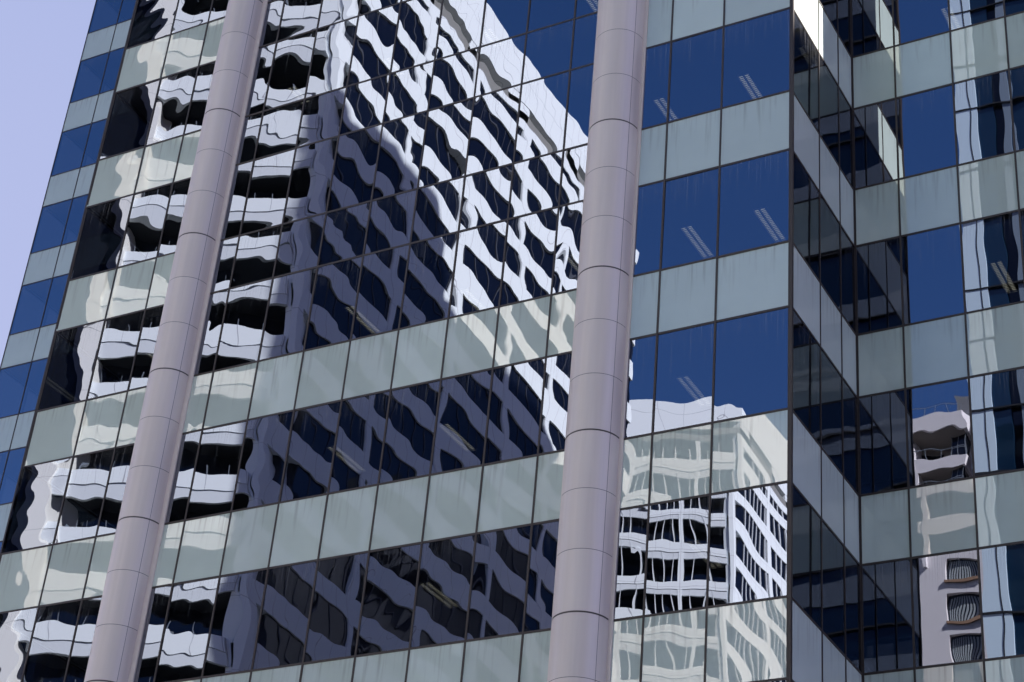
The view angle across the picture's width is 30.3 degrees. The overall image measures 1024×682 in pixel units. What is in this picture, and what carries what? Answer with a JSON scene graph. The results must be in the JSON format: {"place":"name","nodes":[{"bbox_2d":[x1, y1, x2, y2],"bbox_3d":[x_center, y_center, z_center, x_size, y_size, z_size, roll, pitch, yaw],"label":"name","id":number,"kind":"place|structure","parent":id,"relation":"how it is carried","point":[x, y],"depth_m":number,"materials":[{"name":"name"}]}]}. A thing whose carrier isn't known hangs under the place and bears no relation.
{"place":"outdoors","nodes":[
{"label":"outdoors","id":0,"kind":"place"},
{"bbox_2d":[0,0,95,364],"label":"sky","id":1,"kind":"structure","parent":0,"point":[42,42],"materials":[{"name":"blue"}]},
{"bbox_2d":[0,0,1023,681],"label":"office tower","id":2,"kind":"structure","parent":0,"point":[514,340],"depth_m":38.00,"materials":[{"name":"glass"}]},
{"bbox_2d":[1,458,71,552],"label":"window pane","id":3,"kind":"structure","parent":2,"relation":"in","point":[38,499],"depth_m":41.60,"materials":[{"name":"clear glass"}]},
{"bbox_2d":[22,601,80,681],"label":"window pane","id":4,"kind":"structure","parent":2,"relation":"in","point":[49,651],"depth_m":39.22,"materials":[{"name":"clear glass"}]},
{"bbox_2d":[38,321,103,409],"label":"window pane","id":5,"kind":"structure","parent":2,"relation":"in","point":[74,351],"depth_m":43.49,"materials":[{"name":"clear glass"}]},
{"bbox_2d":[65,597,101,681],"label":"window pane","id":6,"kind":"structure","parent":2,"relation":"in","point":[84,635],"depth_m":38.81,"materials":[{"name":"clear glass"}]},
{"bbox_2d":[54,449,113,542],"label":"window pane","id":7,"kind":"structure","parent":2,"relation":"in","point":[85,491],"depth_m":41.01,"materials":[{"name":"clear glass"}]},
{"bbox_2d":[71,195,132,278],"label":"window pane","id":8,"kind":"structure","parent":2,"relation":"in","point":[104,225],"depth_m":45.38,"materials":[{"name":"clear glass"}]},
{"bbox_2d":[97,445,133,534],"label":"window pane","id":9,"kind":"structure","parent":2,"relation":"in","point":[122,457],"depth_m":40.63,"materials":[{"name":"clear glass"}]},
{"bbox_2d":[88,311,143,398],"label":"window pane","id":10,"kind":"structure","parent":2,"relation":"in","point":[114,362],"depth_m":42.91,"materials":[{"name":"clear glass"}]},
{"bbox_2d":[100,80,158,158],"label":"window pane","id":11,"kind":"structure","parent":2,"relation":"in","point":[130,117],"depth_m":47.28,"materials":[{"name":"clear glass"}]},
{"bbox_2d":[118,184,171,266],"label":"window pane","id":12,"kind":"structure","parent":2,"relation":"in","point":[148,210],"depth_m":44.81,"materials":[{"name":"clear glass"}]},
{"bbox_2d":[129,306,163,388],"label":"window pane","id":13,"kind":"structure","parent":2,"relation":"in","point":[144,356],"depth_m":42.53,"materials":[{"name":"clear glass"}]},
{"bbox_2d":[134,586,170,681],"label":"window pane","id":14,"kind":"structure","parent":2,"relation":"in","point":[159,598],"depth_m":37.96,"materials":[{"name":"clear glass"}]},
{"bbox_2d":[158,179,190,255],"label":"window pane","id":15,"kind":"structure","parent":2,"relation":"in","point":[179,193],"depth_m":44.42,"materials":[{"name":"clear glass"}]},
{"bbox_2d":[165,431,200,522],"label":"window pane","id":16,"kind":"structure","parent":2,"relation":"in","point":[184,470],"depth_m":39.84,"materials":[{"name":"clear glass"}]},
{"bbox_2d":[155,578,217,681],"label":"window pane","id":17,"kind":"structure","parent":2,"relation":"in","point":[188,622],"depth_m":37.56,"materials":[{"name":"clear glass"}]},
{"bbox_2d":[194,290,227,374],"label":"window pane","id":18,"kind":"structure","parent":2,"relation":"in","point":[217,301],"depth_m":41.73,"materials":[{"name":"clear glass"}]},
{"bbox_2d":[186,422,245,518],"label":"window pane","id":19,"kind":"structure","parent":2,"relation":"in","point":[213,486],"depth_m":39.45,"materials":[{"name":"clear glass"}]},
{"bbox_2d":[203,570,266,675],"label":"window pane","id":20,"kind":"structure","parent":2,"relation":"in","point":[231,645],"depth_m":37.04,"materials":[{"name":"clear glass"}]},
{"bbox_2d":[221,161,252,238],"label":"window pane","id":21,"kind":"structure","parent":2,"relation":"in","point":[237,198],"depth_m":43.62,"materials":[{"name":"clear glass"}]},
{"bbox_2d":[215,279,271,369],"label":"window pane","id":22,"kind":"structure","parent":2,"relation":"in","point":[240,340],"depth_m":41.34,"materials":[{"name":"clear glass"}]},
{"bbox_2d":[246,43,274,114],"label":"window pane","id":23,"kind":"structure","parent":2,"relation":"in","point":[261,73],"depth_m":45.52,"materials":[{"name":"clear glass"}]},
{"bbox_2d":[232,411,292,509],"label":"window pane","id":24,"kind":"structure","parent":2,"relation":"in","point":[266,438],"depth_m":38.93,"materials":[{"name":"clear glass"}]},
{"bbox_2d":[241,149,294,233],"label":"window pane","id":25,"kind":"structure","parent":2,"relation":"in","point":[267,194],"depth_m":43.24,"materials":[{"name":"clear glass"}]},
{"bbox_2d":[253,561,316,668],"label":"window pane","id":26,"kind":"structure","parent":2,"relation":"in","point":[288,593],"depth_m":36.52,"materials":[{"name":"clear glass"}]},
{"bbox_2d":[259,268,315,359],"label":"window pane","id":27,"kind":"structure","parent":2,"relation":"in","point":[290,298],"depth_m":40.83,"materials":[{"name":"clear glass"}]},
{"bbox_2d":[264,31,315,109],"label":"window pane","id":28,"kind":"structure","parent":2,"relation":"in","point":[289,75],"depth_m":45.14,"materials":[{"name":"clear glass"}]},
{"bbox_2d":[280,402,339,500],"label":"window pane","id":29,"kind":"structure","parent":2,"relation":"in","point":[309,459],"depth_m":38.41,"materials":[{"name":"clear glass"}]},
{"bbox_2d":[284,137,337,222],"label":"window pane","id":30,"kind":"structure","parent":2,"relation":"in","point":[313,163],"depth_m":42.72,"materials":[{"name":"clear glass"}]},
{"bbox_2d":[306,17,356,97],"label":"window pane","id":31,"kind":"structure","parent":2,"relation":"in","point":[329,70],"depth_m":44.61,"materials":[{"name":"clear glass"}]},
{"bbox_2d":[305,257,361,348],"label":"window pane","id":32,"kind":"structure","parent":2,"relation":"in","point":[334,298],"depth_m":40.31,"materials":[{"name":"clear glass"}]},
{"bbox_2d":[304,553,367,661],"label":"window pane","id":33,"kind":"structure","parent":2,"relation":"in","point":[335,612],"depth_m":36.00,"materials":[{"name":"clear glass"}]},
{"bbox_2d":[327,125,381,210],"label":"window pane","id":34,"kind":"structure","parent":2,"relation":"in","point":[356,157],"depth_m":42.20,"materials":[{"name":"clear glass"}]},
{"bbox_2d":[329,391,388,491],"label":"window pane","id":35,"kind":"structure","parent":2,"relation":"in","point":[359,442],"depth_m":37.89,"materials":[{"name":"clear glass"}]},
{"bbox_2d":[348,4,399,84],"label":"window pane","id":36,"kind":"structure","parent":2,"relation":"in","point":[375,34],"depth_m":44.09,"materials":[{"name":"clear glass"}]},
{"bbox_2d":[352,245,408,338],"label":"window pane","id":37,"kind":"structure","parent":2,"relation":"in","point":[380,293],"depth_m":39.79,"materials":[{"name":"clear glass"}]},
{"bbox_2d":[356,544,420,654],"bbox_3d":[-2.305,4.836,35.485,1.180,2.153,0.003,-12,-36,26],"label":"window pane","id":38,"kind":"structure","parent":2,"relation":"in","point":[386,619],"depth_m":35.47,"materials":[{"name":"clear glass"}]},
{"bbox_2d":[372,112,426,199],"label":"window pane","id":39,"kind":"structure","parent":2,"relation":"in","point":[400,151],"depth_m":41.68,"materials":[{"name":"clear glass"}]},
{"bbox_2d":[379,381,439,482],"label":"window pane","id":40,"kind":"structure","parent":2,"relation":"in","point":[407,451],"depth_m":37.37,"materials":[{"name":"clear glass"}]},
{"bbox_2d":[391,0,441,71],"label":"window pane","id":41,"kind":"structure","parent":2,"relation":"in","point":[417,31],"depth_m":43.55,"materials":[{"name":"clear glass"}]},
{"bbox_2d":[400,233,456,327],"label":"window pane","id":42,"kind":"structure","parent":2,"relation":"in","point":[431,262],"depth_m":39.27,"materials":[{"name":"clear glass"}]},
{"bbox_2d":[411,535,474,646],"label":"window pane","id":43,"kind":"structure","parent":2,"relation":"in","point":[440,615],"depth_m":34.96,"materials":[{"name":"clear glass"}]},
{"bbox_2d":[419,99,472,186],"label":"window pane","id":44,"kind":"structure","parent":2,"relation":"in","point":[447,130],"depth_m":41.16,"materials":[{"name":"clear glass"}]},
{"bbox_2d":[431,370,491,472],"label":"window pane","id":45,"kind":"structure","parent":2,"relation":"in","point":[463,403],"depth_m":36.85,"materials":[{"name":"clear glass"}]},
{"bbox_2d":[449,221,506,316],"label":"window pane","id":46,"kind":"structure","parent":2,"relation":"in","point":[479,258],"depth_m":38.75,"materials":[{"name":"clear glass"}]},
{"bbox_2d":[460,165,511,229],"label":"window pane","id":47,"kind":"structure","parent":2,"relation":"in","point":[486,194],"depth_m":39.70,"materials":[{"name":"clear glass"}]},
{"bbox_2d":[466,85,519,174],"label":"window pane","id":48,"kind":"structure","parent":2,"relation":"in","point":[494,120],"depth_m":40.63,"materials":[{"name":"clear glass"}]},
{"bbox_2d":[466,526,530,639],"bbox_3d":[-0.236,4.387,34.443,1.180,2.153,0.003,-12,-36,26],"label":"window pane","id":49,"kind":"structure","parent":2,"relation":"in","point":[501,557],"depth_m":34.43,"materials":[{"name":"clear glass"}]},
{"bbox_2d":[0,0,1023,681],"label":"window pane","id":50,"kind":"structure","parent":2,"relation":"in","point":[548,50],"depth_m":41.83,"materials":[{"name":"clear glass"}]},
{"bbox_2d":[484,359,544,463],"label":"window pane","id":51,"kind":"structure","parent":2,"relation":"in","point":[516,394],"depth_m":36.33,"materials":[{"name":"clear glass"}]},
{"bbox_2d":[500,208,557,304],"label":"window pane","id":52,"kind":"structure","parent":2,"relation":"in","point":[528,265],"depth_m":38.23,"materials":[{"name":"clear glass"}]},
{"bbox_2d":[509,152,561,217],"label":"window pane","id":53,"kind":"structure","parent":2,"relation":"in","point":[536,182],"depth_m":39.18,"materials":[{"name":"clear glass"}]},
{"bbox_2d":[524,521,558,631],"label":"window pane","id":54,"kind":"structure","parent":2,"relation":"in","point":[540,593],"depth_m":34.05,"materials":[{"name":"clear glass"}]},
{"bbox_2d":[515,72,568,161],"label":"window pane","id":55,"kind":"structure","parent":2,"relation":"in","point":[542,113],"depth_m":40.12,"materials":[{"name":"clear glass"}]},
{"bbox_2d":[539,353,571,452],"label":"window pane","id":56,"kind":"structure","parent":2,"relation":"in","point":[558,368],"depth_m":35.94,"materials":[{"name":"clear glass"}]},
{"bbox_2d":[552,202,582,292],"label":"window pane","id":57,"kind":"structure","parent":2,"relation":"in","point":[570,216],"depth_m":37.84,"materials":[{"name":"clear glass"}]},
{"bbox_2d":[560,145,587,204],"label":"window pane","id":58,"kind":"structure","parent":2,"relation":"in","point":[574,163],"depth_m":38.79,"materials":[{"name":"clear glass"}]},
{"bbox_2d":[565,64,593,148],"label":"window pane","id":59,"kind":"structure","parent":2,"relation":"in","point":[579,103],"depth_m":39.73,"materials":[{"name":"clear glass"}]},
{"bbox_2d":[614,506,647,618],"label":"window pane","id":60,"kind":"structure","parent":2,"relation":"in","point":[629,591],"depth_m":33.26,"materials":[{"name":"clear glass"}]},
{"bbox_2d":[624,335,655,437],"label":"window pane","id":61,"kind":"structure","parent":2,"relation":"in","point":[639,402],"depth_m":35.16,"materials":[{"name":"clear glass"}]},
{"bbox_2d":[634,182,662,274],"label":"window pane","id":62,"kind":"structure","parent":2,"relation":"in","point":[650,197],"depth_m":37.05,"materials":[{"name":"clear glass"}]},
{"bbox_2d":[642,43,669,127],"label":"window pane","id":63,"kind":"structure","parent":2,"relation":"in","point":[657,58],"depth_m":38.95,"materials":[{"name":"blue glass"}]},
{"bbox_2d":[645,496,708,614],"bbox_3d":[2.869,3.714,32.883,1.180,2.153,0.002,-12,-36,26],"label":"window pane","id":64,"kind":"structure","parent":2,"relation":"in","point":[676,577],"depth_m":32.87,"materials":[{"name":"white glass"}]},
{"bbox_2d":[654,323,713,431],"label":"window pane","id":65,"kind":"structure","parent":2,"relation":"in","point":[683,395],"depth_m":34.77,"materials":[{"name":"blue glass"}]},
{"bbox_2d":[661,168,718,268],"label":"window pane","id":66,"kind":"structure","parent":2,"relation":"in","point":[691,201],"depth_m":36.67,"materials":[{"name":"blue glass"}]},
{"bbox_2d":[668,28,722,120],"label":"window pane","id":67,"kind":"structure","parent":2,"relation":"in","point":[696,61],"depth_m":38.55,"materials":[{"name":"blue glass"}]},
{"bbox_2d":[708,483,786,605],"bbox_3d":[4.042,3.460,32.294,1.493,2.153,0.002,-12,-36,26],"label":"window pane","id":68,"kind":"structure","parent":2,"relation":"in","point":[748,555],"depth_m":32.29,"materials":[{"name":"white glass"}]},
{"bbox_2d":[713,308,787,420],"bbox_3d":[4.335,0.414,34.190,1.493,2.153,0.005,-12,-36,26],"label":"window pane","id":69,"kind":"structure","parent":2,"relation":"in","point":[751,353],"depth_m":34.19,"materials":[{"name":"blue glass"}]},
{"bbox_2d":[718,150,788,255],"bbox_3d":[4.626,-2.634,36.083,1.493,2.153,0.003,-12,-36,26],"label":"window pane","id":70,"kind":"structure","parent":2,"relation":"in","point":[754,211],"depth_m":36.09,"materials":[{"name":"blue glass"}]},
{"bbox_2d":[722,9,789,106],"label":"window pane","id":71,"kind":"structure","parent":2,"relation":"in","point":[756,51],"depth_m":37.97,"materials":[{"name":"blue glass"}]},
{"bbox_2d":[793,310,819,443],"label":"window pane","id":72,"kind":"structure","parent":2,"relation":"in","point":[806,351],"depth_m":34.42,"materials":[{"name":"black glass"}]},
{"bbox_2d":[793,486,821,628],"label":"window pane","id":73,"kind":"structure","parent":2,"relation":"in","point":[806,523],"depth_m":32.54,"materials":[{"name":"black glass"}]},
{"bbox_2d":[854,100,896,187],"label":"window pane","id":74,"kind":"structure","parent":2,"relation":"in","point":[874,125],"depth_m":39.98,"materials":[{"name":"black glass"}]},
{"bbox_2d":[857,238,901,333],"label":"window pane","id":75,"kind":"structure","parent":2,"relation":"in","point":[878,264],"depth_m":38.09,"materials":[{"name":"black glass"}]},
{"bbox_2d":[859,390,906,493],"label":"window pane","id":76,"kind":"structure","parent":2,"relation":"in","point":[883,460],"depth_m":36.19,"materials":[{"name":"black glass"}]},
{"bbox_2d":[862,559,912,672],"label":"window pane","id":77,"kind":"structure","parent":2,"relation":"in","point":[887,613],"depth_m":34.30,"materials":[{"name":"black glass"}]},
{"bbox_2d":[897,85,955,177],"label":"window pane","id":78,"kind":"structure","parent":2,"relation":"in","point":[926,135],"depth_m":39.50,"materials":[{"name":"blue glass"}]},
{"bbox_2d":[901,225,963,323],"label":"window pane","id":79,"kind":"structure","parent":2,"relation":"in","point":[931,260],"depth_m":37.61,"materials":[{"name":"blue glass"}]},
{"bbox_2d":[906,379,972,485],"bbox_3d":[8.053,1.721,35.722,1.242,2.153,0.003,-12,-36,26],"label":"window pane","id":80,"kind":"structure","parent":2,"relation":"in","point":[938,417],"depth_m":35.71,"materials":[{"name":"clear glass"}]},
{"bbox_2d":[912,550,981,666],"bbox_3d":[7.761,4.768,33.827,1.242,2.153,0.002,-12,-36,26],"label":"window pane","id":81,"kind":"structure","parent":2,"relation":"in","point":[947,623],"depth_m":33.82,"materials":[{"name":"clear glass"}]},
{"bbox_2d":[954,71,1013,163],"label":"window pane","id":82,"kind":"structure","parent":2,"relation":"in","point":[982,105],"depth_m":38.96,"materials":[{"name":"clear glass"}]},
{"bbox_2d":[961,211,1023,311],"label":"window pane","id":83,"kind":"structure","parent":2,"relation":"in","point":[992,258],"depth_m":37.07,"materials":[{"name":"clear glass"}]},
{"bbox_2d":[970,368,1023,475],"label":"window pane","id":84,"kind":"structure","parent":2,"relation":"in","point":[997,399],"depth_m":35.23,"materials":[{"name":"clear glass"}]},
{"bbox_2d":[979,543,1023,658],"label":"window pane","id":85,"kind":"structure","parent":2,"relation":"in","point":[1002,567],"depth_m":33.39,"materials":[{"name":"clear glass"}]}
]}

